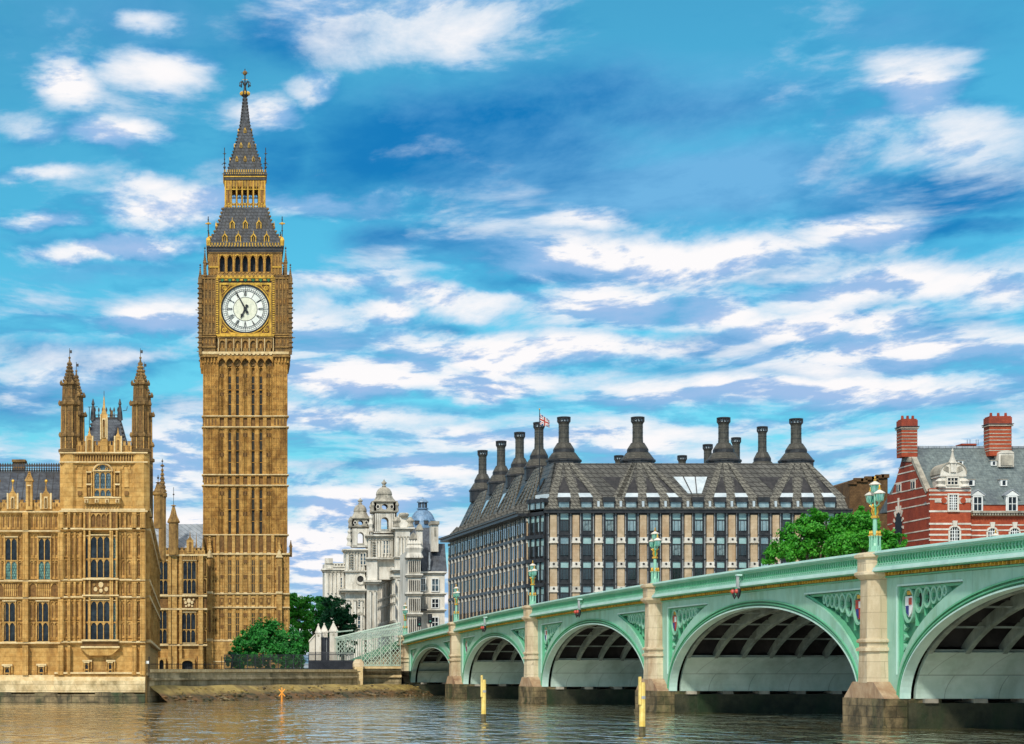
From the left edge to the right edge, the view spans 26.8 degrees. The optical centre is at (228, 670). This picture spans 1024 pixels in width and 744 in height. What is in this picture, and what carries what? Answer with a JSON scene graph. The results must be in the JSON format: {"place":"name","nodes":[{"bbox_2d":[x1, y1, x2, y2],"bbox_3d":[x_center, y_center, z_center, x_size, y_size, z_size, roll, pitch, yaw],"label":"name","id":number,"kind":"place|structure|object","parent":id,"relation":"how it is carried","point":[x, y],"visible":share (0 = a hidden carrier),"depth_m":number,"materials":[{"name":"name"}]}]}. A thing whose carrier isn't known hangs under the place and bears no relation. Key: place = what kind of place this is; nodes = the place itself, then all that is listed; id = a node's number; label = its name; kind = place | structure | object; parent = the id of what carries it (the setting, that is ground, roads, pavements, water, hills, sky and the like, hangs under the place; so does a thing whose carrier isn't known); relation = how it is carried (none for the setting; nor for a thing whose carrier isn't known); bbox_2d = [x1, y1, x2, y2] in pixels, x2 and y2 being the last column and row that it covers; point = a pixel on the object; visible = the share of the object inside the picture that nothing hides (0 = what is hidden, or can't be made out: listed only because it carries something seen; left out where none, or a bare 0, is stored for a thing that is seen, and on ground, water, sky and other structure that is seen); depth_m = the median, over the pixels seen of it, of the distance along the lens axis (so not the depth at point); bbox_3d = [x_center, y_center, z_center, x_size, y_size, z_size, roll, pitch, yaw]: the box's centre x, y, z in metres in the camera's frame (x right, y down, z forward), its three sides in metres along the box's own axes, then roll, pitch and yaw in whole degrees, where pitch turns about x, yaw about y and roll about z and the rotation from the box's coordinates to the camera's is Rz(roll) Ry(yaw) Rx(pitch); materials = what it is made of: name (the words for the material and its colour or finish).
{"place":"outdoors","nodes":[
{"label":"outdoors","id":0,"kind":"place"},
{"bbox_2d":[155,487,206,668],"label":"link building","id":1,"kind":"structure","parent":0,"point":[183,597],"depth_m":306.75,"materials":[{"name":"stone"}]},
{"bbox_2d":[160,560,167,594],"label":"window","id":2,"kind":"structure","parent":1,"relation":"in","point":[163,564],"depth_m":306.90,"materials":[{"name":"glass"}]},
{"bbox_2d":[160,611,167,643],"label":"window","id":3,"kind":"structure","parent":1,"relation":"in","point":[163,614],"depth_m":306.90,"materials":[{"name":"glass"}]},
{"bbox_2d":[180,658,194,668],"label":"doorway","id":4,"kind":"structure","parent":1,"relation":"in","point":[185,663],"depth_m":306.60,"materials":[{"name":"stone"}]},
{"bbox_2d":[182,612,195,643],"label":"window","id":5,"kind":"structure","parent":1,"relation":"in","point":[188,618],"depth_m":306.90,"materials":[{"name":"glass"}]},
{"bbox_2d":[182,560,196,594],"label":"window","id":6,"kind":"structure","parent":1,"relation":"in","point":[189,566],"depth_m":306.90,"materials":[{"name":"glass"}]},
{"bbox_2d":[149,684,431,701],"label":"foreshore","id":7,"kind":"structure","parent":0,"point":[163,690],"depth_m":217.40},
{"bbox_2d":[162,684,431,701],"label":"shore stones","id":8,"kind":"object","parent":7,"relation":"on","point":[226,697],"visible":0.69,"depth_m":217.07,"materials":[{"name":"stone"}]},
{"bbox_2d":[0,695,1023,743],"bbox_3d":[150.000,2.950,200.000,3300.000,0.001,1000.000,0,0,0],"label":"water","id":9,"kind":"structure","parent":0,"point":[436,719],"depth_m":112.83,"materials":[{"name":"brown liquid"}]},
{"bbox_2d":[147,669,357,701],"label":"quay wall","id":10,"kind":"structure","parent":9,"relation":"in","point":[211,677],"depth_m":217.13,"materials":[{"name":"stone"}]},
{"bbox_2d":[480,675,485,720],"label":"mooring pole","id":11,"kind":"object","parent":9,"relation":"in","point":[483,697],"visible":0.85,"depth_m":121.87,"materials":[{"name":"yellow paint"}]},
{"bbox_2d":[638,677,645,735],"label":"mooring pole","id":12,"kind":"object","parent":9,"relation":"in","point":[641,702],"visible":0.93,"depth_m":94.88,"materials":[{"name":"yellow paint"}]},
{"bbox_2d":[354,533,1023,727],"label":"road bridge","id":13,"kind":"structure","parent":9,"relation":"in","point":[926,636],"depth_m":141.24,"materials":[{"name":"paint"}]},
{"bbox_2d":[453,584,459,621],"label":"street lamp","id":14,"kind":"object","parent":13,"relation":"on","point":[456,593],"visible":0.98,"depth_m":223.60,"materials":[{"name":"green metal"}]},
{"bbox_2d":[528,561,537,604],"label":"street lamp","id":15,"kind":"object","parent":13,"relation":"on","point":[532,571],"visible":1,"depth_m":188.24,"materials":[{"name":"green metal"}]},
{"bbox_2d":[648,528,661,582],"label":"street lamp","id":16,"kind":"object","parent":13,"relation":"on","point":[654,541],"visible":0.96,"depth_m":150.19,"materials":[{"name":"green metal"}]},
{"bbox_2d":[731,574,741,598],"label":"navigation light","id":17,"kind":"object","parent":13,"relation":"hanging from","point":[736,591],"visible":1,"depth_m":130.15,"materials":[{"name":"red metal"}]},
{"bbox_2d":[865,477,884,551],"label":"street lamp","id":18,"kind":"object","parent":13,"relation":"on","point":[875,493],"visible":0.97,"depth_m":110.14,"materials":[{"name":"green metal"}]},
{"bbox_2d":[0,0,1023,654],"label":"sky","id":19,"kind":"structure","parent":0,"point":[681,216],"materials":[{"name":"blue"}]},
{"label":"ground","id":20,"kind":"structure","parent":0,"visible":0},
{"bbox_2d":[0,348,166,702],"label":"palace building","id":21,"kind":"structure","parent":20,"relation":"on","point":[82,554],"depth_m":194.10,"materials":[{"name":"stone"}]},
{"bbox_2d":[2,600,16,641],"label":"window","id":22,"kind":"structure","parent":21,"relation":"in","point":[9,608],"depth_m":194.93,"materials":[{"name":"glass"}]},
{"bbox_2d":[4,536,17,579],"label":"window","id":23,"kind":"structure","parent":21,"relation":"in","point":[10,542],"depth_m":194.93,"materials":[{"name":"stone"}]},
{"bbox_2d":[35,600,49,641],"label":"window","id":24,"kind":"structure","parent":21,"relation":"in","point":[43,621],"depth_m":194.93,"materials":[{"name":"stone"}]},
{"bbox_2d":[37,536,51,579],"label":"window","id":25,"kind":"structure","parent":21,"relation":"in","point":[44,542],"depth_m":194.93,"materials":[{"name":"glass"}]},
{"bbox_2d":[85,535,88,577],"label":"window","id":26,"kind":"structure","parent":21,"relation":"in","point":[87,536],"depth_m":193.84,"materials":[{"name":"stone"}]},
{"bbox_2d":[85,600,88,638],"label":"window","id":27,"kind":"structure","parent":21,"relation":"in","point":[87,603],"depth_m":193.84,"materials":[{"name":"stone"}]},
{"bbox_2d":[90,534,108,577],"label":"window","id":28,"kind":"structure","parent":21,"relation":"in","point":[99,543],"depth_m":193.65,"materials":[{"name":"glass"}]},
{"bbox_2d":[90,599,108,638],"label":"window","id":29,"kind":"structure","parent":21,"relation":"in","point":[99,610],"depth_m":193.65,"materials":[{"name":"stone"}]},
{"bbox_2d":[93,470,112,496],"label":"window","id":30,"kind":"structure","parent":21,"relation":"in","point":[102,481],"depth_m":194.03,"materials":[{"name":"glass"}]},
{"bbox_2d":[111,535,115,576],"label":"window","id":31,"kind":"structure","parent":21,"relation":"in","point":[114,536],"depth_m":193.84,"materials":[{"name":"glass"}]},
{"bbox_2d":[195,69,294,668],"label":"clock tower","id":32,"kind":"structure","parent":20,"relation":"on","point":[245,318],"depth_m":310.97,"materials":[{"name":"brown stone"}]},
{"bbox_2d":[228,374,230,414],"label":"window","id":33,"kind":"structure","parent":32,"relation":"in","point":[229,375],"depth_m":311.43,"materials":[{"name":"glass"}]},
{"bbox_2d":[228,430,230,473],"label":"window","id":34,"kind":"structure","parent":32,"relation":"in","point":[229,431],"depth_m":311.43,"materials":[{"name":"glass"}]},
{"bbox_2d":[228,488,230,532],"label":"window","id":35,"kind":"structure","parent":32,"relation":"in","point":[229,490],"depth_m":311.43,"materials":[{"name":"glass"}]},
{"bbox_2d":[236,374,238,414],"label":"window","id":36,"kind":"structure","parent":32,"relation":"in","point":[237,375],"depth_m":311.43,"materials":[{"name":"glass"}]},
{"bbox_2d":[236,430,238,473],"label":"window","id":37,"kind":"structure","parent":32,"relation":"in","point":[237,431],"depth_m":311.43,"materials":[{"name":"glass"}]},
{"bbox_2d":[236,488,238,532],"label":"window","id":38,"kind":"structure","parent":32,"relation":"in","point":[237,490],"depth_m":311.43,"materials":[{"name":"glass"}]},
{"bbox_2d":[251,374,254,414],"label":"window","id":39,"kind":"structure","parent":32,"relation":"in","point":[252,375],"depth_m":311.43,"materials":[{"name":"glass"}]},
{"bbox_2d":[251,430,254,473],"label":"window","id":40,"kind":"structure","parent":32,"relation":"in","point":[252,432],"depth_m":311.43,"materials":[{"name":"glass"}]},
{"bbox_2d":[251,488,254,532],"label":"window","id":41,"kind":"structure","parent":32,"relation":"in","point":[252,490],"depth_m":311.43,"materials":[{"name":"glass"}]},
{"bbox_2d":[259,374,261,414],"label":"window","id":42,"kind":"structure","parent":32,"relation":"in","point":[260,375],"depth_m":311.43,"materials":[{"name":"glass"}]},
{"bbox_2d":[259,430,261,473],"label":"window","id":43,"kind":"structure","parent":32,"relation":"in","point":[260,431],"depth_m":311.43,"materials":[{"name":"glass"}]},
{"bbox_2d":[259,488,261,532],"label":"window","id":44,"kind":"structure","parent":32,"relation":"in","point":[260,490],"depth_m":311.43,"materials":[{"name":"glass"}]},
{"bbox_2d":[259,558,262,591],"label":"window","id":45,"kind":"structure","parent":32,"relation":"in","point":[260,559],"depth_m":310.44,"materials":[{"name":"stone"}]},
{"bbox_2d":[224,654,308,668],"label":"hoarding fence","id":46,"kind":"object","parent":20,"relation":"on","point":[251,661],"visible":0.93,"depth_m":256.00,"materials":[{"name":"green"}]},
{"bbox_2d":[230,616,308,667],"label":"round bush","id":47,"kind":"object","parent":20,"relation":"on","point":[268,637],"visible":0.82,"depth_m":281.24,"materials":[{"name":"green plant"}]},
{"bbox_2d":[289,592,315,667],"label":"plane tree","id":48,"kind":"object","parent":20,"relation":"on","point":[297,614],"visible":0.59,"depth_m":351.93,"materials":[{"name":"green plant"}]},
{"bbox_2d":[299,595,338,645],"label":"plane tree","id":49,"kind":"object","parent":20,"relation":"on","point":[317,612],"visible":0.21,"depth_m":370.89,"materials":[{"name":"green plant"}]},
{"bbox_2d":[309,621,337,659],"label":"gate lodge","id":50,"kind":"structure","parent":20,"relation":"on","point":[321,641],"depth_m":271.85,"materials":[{"name":"stone"}]},
{"bbox_2d":[309,652,353,668],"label":"iron railing","id":51,"kind":"object","parent":20,"relation":"on","point":[324,662],"visible":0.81,"depth_m":251.98,"materials":[{"name":"black metal"}]},
{"bbox_2d":[319,595,358,659],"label":"plane tree","id":52,"kind":"object","parent":20,"relation":"on","point":[340,615],"visible":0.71,"depth_m":364.95,"materials":[{"name":"green plant"}]},
{"bbox_2d":[336,630,360,653],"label":"lattice screen","id":53,"kind":"object","parent":20,"relation":"on","point":[347,636],"visible":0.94,"depth_m":261.96,"materials":[{"name":"green paint"}]},
{"bbox_2d":[321,480,414,659],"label":"office building","id":54,"kind":"structure","parent":20,"relation":"on","point":[365,583],"depth_m":638.68,"materials":[{"name":"stone"}]},
{"bbox_2d":[335,622,402,664],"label":"railing","id":55,"kind":"object","parent":20,"relation":"on","point":[364,635],"visible":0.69,"depth_m":267.90,"materials":[{"name":"metal"}]},
{"bbox_2d":[410,497,435,543],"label":"domed building","id":56,"kind":"structure","parent":20,"relation":"on","point":[422,515],"depth_m":706.43,"materials":[{"name":"stone"}]},
{"bbox_2d":[400,521,446,632],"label":"terrace building","id":57,"kind":"structure","parent":20,"relation":"on","point":[423,568],"depth_m":443.00,"materials":[{"name":"stone"}]},
{"bbox_2d":[439,416,852,622],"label":"office block","id":58,"kind":"structure","parent":20,"relation":"on","point":[572,525],"depth_m":317.99,"materials":[{"name":"grey stone"}]},
{"bbox_2d":[449,518,523,615],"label":"side windows","id":59,"kind":"structure","parent":58,"relation":"in","point":[464,542],"depth_m":349.21,"materials":[{"name":"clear glass"}]},
{"bbox_2d":[525,511,545,604],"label":"corner windows","id":60,"kind":"structure","parent":58,"relation":"in","point":[534,527],"depth_m":316.87,"materials":[{"name":"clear glass"}]},
{"bbox_2d":[539,408,549,487],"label":"flag","id":61,"kind":"object","parent":58,"relation":"attached to","point":[543,420],"visible":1,"depth_m":318.94,"materials":[{"name":"white fabric"}]},
{"bbox_2d":[558,513,567,530],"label":"window","id":62,"kind":"structure","parent":58,"relation":"in","point":[563,516],"depth_m":314.87,"materials":[{"name":"grey glass"}]},
{"bbox_2d":[558,537,567,554],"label":"window","id":63,"kind":"structure","parent":58,"relation":"in","point":[563,540],"depth_m":314.87,"materials":[{"name":"grey glass"}]},
{"bbox_2d":[558,562,567,578],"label":"window","id":64,"kind":"structure","parent":58,"relation":"in","point":[563,565],"depth_m":314.87,"materials":[{"name":"grey glass"}]},
{"bbox_2d":[556,497,569,507],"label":"skirt window","id":65,"kind":"structure","parent":58,"relation":"in","point":[562,501],"depth_m":315.18,"materials":[{"name":"blue glass"}]},
{"bbox_2d":[579,497,592,507],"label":"skirt window","id":66,"kind":"structure","parent":58,"relation":"in","point":[584,501],"depth_m":315.18,"materials":[{"name":"blue glass"}]},
{"bbox_2d":[583,513,590,530],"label":"window","id":67,"kind":"structure","parent":58,"relation":"in","point":[586,516],"depth_m":314.87,"materials":[{"name":"glass"}]},
{"bbox_2d":[583,537,590,554],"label":"window","id":68,"kind":"structure","parent":58,"relation":"in","point":[586,540],"depth_m":314.87,"materials":[{"name":"glass"}]},
{"bbox_2d":[583,562,590,578],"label":"window","id":69,"kind":"structure","parent":58,"relation":"in","point":[586,565],"depth_m":314.87,"materials":[{"name":"glass"}]},
{"bbox_2d":[601,497,614,507],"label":"skirt window","id":70,"kind":"structure","parent":58,"relation":"in","point":[606,501],"depth_m":315.18,"materials":[{"name":"blue glass"}]},
{"bbox_2d":[606,513,612,530],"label":"window","id":71,"kind":"structure","parent":58,"relation":"in","point":[609,516],"depth_m":314.87,"materials":[{"name":"blue glass"}]},
{"bbox_2d":[606,537,612,554],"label":"window","id":72,"kind":"structure","parent":58,"relation":"in","point":[609,540],"depth_m":314.87,"materials":[{"name":"grey glass"}]},
{"bbox_2d":[606,562,612,578],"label":"window","id":73,"kind":"structure","parent":58,"relation":"in","point":[609,565],"depth_m":314.87,"materials":[{"name":"grey glass"}]},
{"bbox_2d":[624,497,636,507],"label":"skirt window","id":74,"kind":"structure","parent":58,"relation":"in","point":[629,501],"depth_m":315.18,"materials":[{"name":"blue glass"}]},
{"bbox_2d":[628,513,637,530],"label":"window","id":75,"kind":"structure","parent":58,"relation":"in","point":[631,516],"depth_m":314.87,"materials":[{"name":"blue glass"}]},
{"bbox_2d":[628,537,637,554],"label":"window","id":76,"kind":"structure","parent":58,"relation":"in","point":[631,540],"depth_m":314.87,"materials":[{"name":"grey glass"}]},
{"bbox_2d":[628,562,637,578],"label":"window","id":77,"kind":"structure","parent":58,"relation":"in","point":[631,565],"depth_m":314.87,"materials":[{"name":"grey glass"}]},
{"bbox_2d":[646,497,659,507],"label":"skirt window","id":78,"kind":"structure","parent":58,"relation":"in","point":[651,501],"depth_m":315.18,"materials":[{"name":"blue glass"}]},
{"bbox_2d":[650,513,657,530],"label":"window","id":79,"kind":"structure","parent":58,"relation":"in","point":[653,516],"depth_m":314.87,"materials":[{"name":"blue glass"}]},
{"bbox_2d":[668,497,681,507],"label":"skirt window","id":80,"kind":"structure","parent":58,"relation":"in","point":[673,501],"depth_m":315.18,"materials":[{"name":"blue glass"}]},
{"bbox_2d":[673,513,679,530],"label":"window","id":81,"kind":"structure","parent":58,"relation":"in","point":[676,516],"depth_m":314.87,"materials":[{"name":"blue glass"}]},
{"bbox_2d":[673,537,679,554],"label":"window","id":82,"kind":"structure","parent":58,"relation":"in","point":[676,540],"depth_m":314.87,"materials":[{"name":"glass"}]},
{"bbox_2d":[673,562,679,578],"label":"window","id":83,"kind":"structure","parent":58,"relation":"in","point":[676,565],"depth_m":314.87,"materials":[{"name":"grey glass"}]},
{"bbox_2d":[690,497,703,507],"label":"skirt window","id":84,"kind":"structure","parent":58,"relation":"in","point":[695,501],"depth_m":315.18,"materials":[{"name":"blue glass"}]},
{"bbox_2d":[695,513,701,530],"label":"window","id":85,"kind":"structure","parent":58,"relation":"in","point":[698,516],"depth_m":314.87,"materials":[{"name":"blue glass"}]},
{"bbox_2d":[695,537,701,554],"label":"window","id":86,"kind":"structure","parent":58,"relation":"in","point":[698,540],"depth_m":314.87,"materials":[{"name":"grey glass"}]},
{"bbox_2d":[712,497,725,507],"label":"skirt window","id":87,"kind":"structure","parent":58,"relation":"in","point":[717,501],"depth_m":315.18,"materials":[{"name":"blue glass"}]},
{"bbox_2d":[717,513,723,530],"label":"window","id":88,"kind":"structure","parent":58,"relation":"in","point":[720,516],"depth_m":314.87,"materials":[{"name":"blue glass"}]},
{"bbox_2d":[717,537,723,554],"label":"window","id":89,"kind":"structure","parent":58,"relation":"in","point":[720,540],"depth_m":314.87,"materials":[{"name":"grey glass"}]},
{"bbox_2d":[734,497,747,507],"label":"skirt window","id":90,"kind":"structure","parent":58,"relation":"in","point":[739,501],"depth_m":315.18,"materials":[{"name":"blue glass"}]},
{"bbox_2d":[739,513,745,530],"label":"window","id":91,"kind":"structure","parent":58,"relation":"in","point":[742,516],"depth_m":314.87,"materials":[{"name":"blue glass"}]},
{"bbox_2d":[739,537,745,554],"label":"window","id":92,"kind":"structure","parent":58,"relation":"in","point":[742,540],"depth_m":314.87,"materials":[{"name":"grey glass"}]},
{"bbox_2d":[756,497,769,507],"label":"skirt window","id":93,"kind":"structure","parent":58,"relation":"in","point":[761,501],"depth_m":315.18,"materials":[{"name":"blue glass"}]},
{"bbox_2d":[761,513,767,530],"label":"window","id":94,"kind":"structure","parent":58,"relation":"in","point":[764,516],"depth_m":314.87,"materials":[{"name":"blue glass"}]},
{"bbox_2d":[778,497,791,507],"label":"skirt window","id":95,"kind":"structure","parent":58,"relation":"in","point":[783,501],"depth_m":315.18,"materials":[{"name":"blue glass"}]},
{"bbox_2d":[800,497,813,507],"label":"skirt window","id":96,"kind":"structure","parent":58,"relation":"in","point":[805,501],"depth_m":315.18,"materials":[{"name":"blue glass"}]},
{"bbox_2d":[822,497,835,507],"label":"skirt window","id":97,"kind":"structure","parent":58,"relation":"in","point":[827,501],"depth_m":315.18,"materials":[{"name":"blue glass"}]},
{"bbox_2d":[761,506,855,564],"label":"street tree","id":98,"kind":"object","parent":20,"relation":"on","point":[813,530],"visible":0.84,"depth_m":266.91,"materials":[{"name":"green plant"}]},
{"bbox_2d":[833,474,888,531],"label":"brick building","id":99,"kind":"structure","parent":20,"relation":"on","point":[854,491],"depth_m":385.00,"materials":[{"name":"brown brick"}]},
{"bbox_2d":[823,505,907,556],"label":"street tree","id":100,"kind":"object","parent":20,"relation":"on","point":[861,527],"visible":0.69,"depth_m":261.08,"materials":[{"name":"green plant"}]},
{"bbox_2d":[879,413,1023,547],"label":"red brick building","id":101,"kind":"structure","parent":20,"relation":"on","point":[939,494],"depth_m":334.27,"materials":[{"name":"brick"}]},
{"bbox_2d":[946,477,958,485],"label":"window","id":102,"kind":"structure","parent":101,"relation":"in","point":[950,481],"depth_m":329.66,"materials":[{"name":"stone"}]},
{"bbox_2d":[947,493,959,511],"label":"window","id":103,"kind":"structure","parent":101,"relation":"in","point":[952,498],"depth_m":329.82,"materials":[{"name":"wood"}]},
{"bbox_2d":[948,521,960,541],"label":"window","id":104,"kind":"structure","parent":101,"relation":"in","point":[952,530],"depth_m":329.82,"materials":[{"name":"stone"}]},
{"bbox_2d":[972,496,982,510],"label":"window","id":105,"kind":"structure","parent":101,"relation":"in","point":[977,501],"depth_m":330.87,"materials":[{"name":"white paint"}]},
{"bbox_2d":[1007,496,1016,510],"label":"window","id":106,"kind":"structure","parent":101,"relation":"in","point":[1011,500],"depth_m":330.87,"materials":[{"name":"white paint"}]},
{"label":"landing foot","id":107,"kind":"object","parent":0,"visible":0},
{"bbox_2d":[353,659,401,684],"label":"stone wall","id":108,"kind":"structure","parent":107,"relation":"on","point":[378,674],"depth_m":251.00,"materials":[{"name":"stone"}]},
{"bbox_2d":[361,627,407,665],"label":"lattice screen","id":109,"kind":"object","parent":108,"relation":"on","point":[371,649],"visible":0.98,"depth_m":253.96,"materials":[{"name":"green paint"}]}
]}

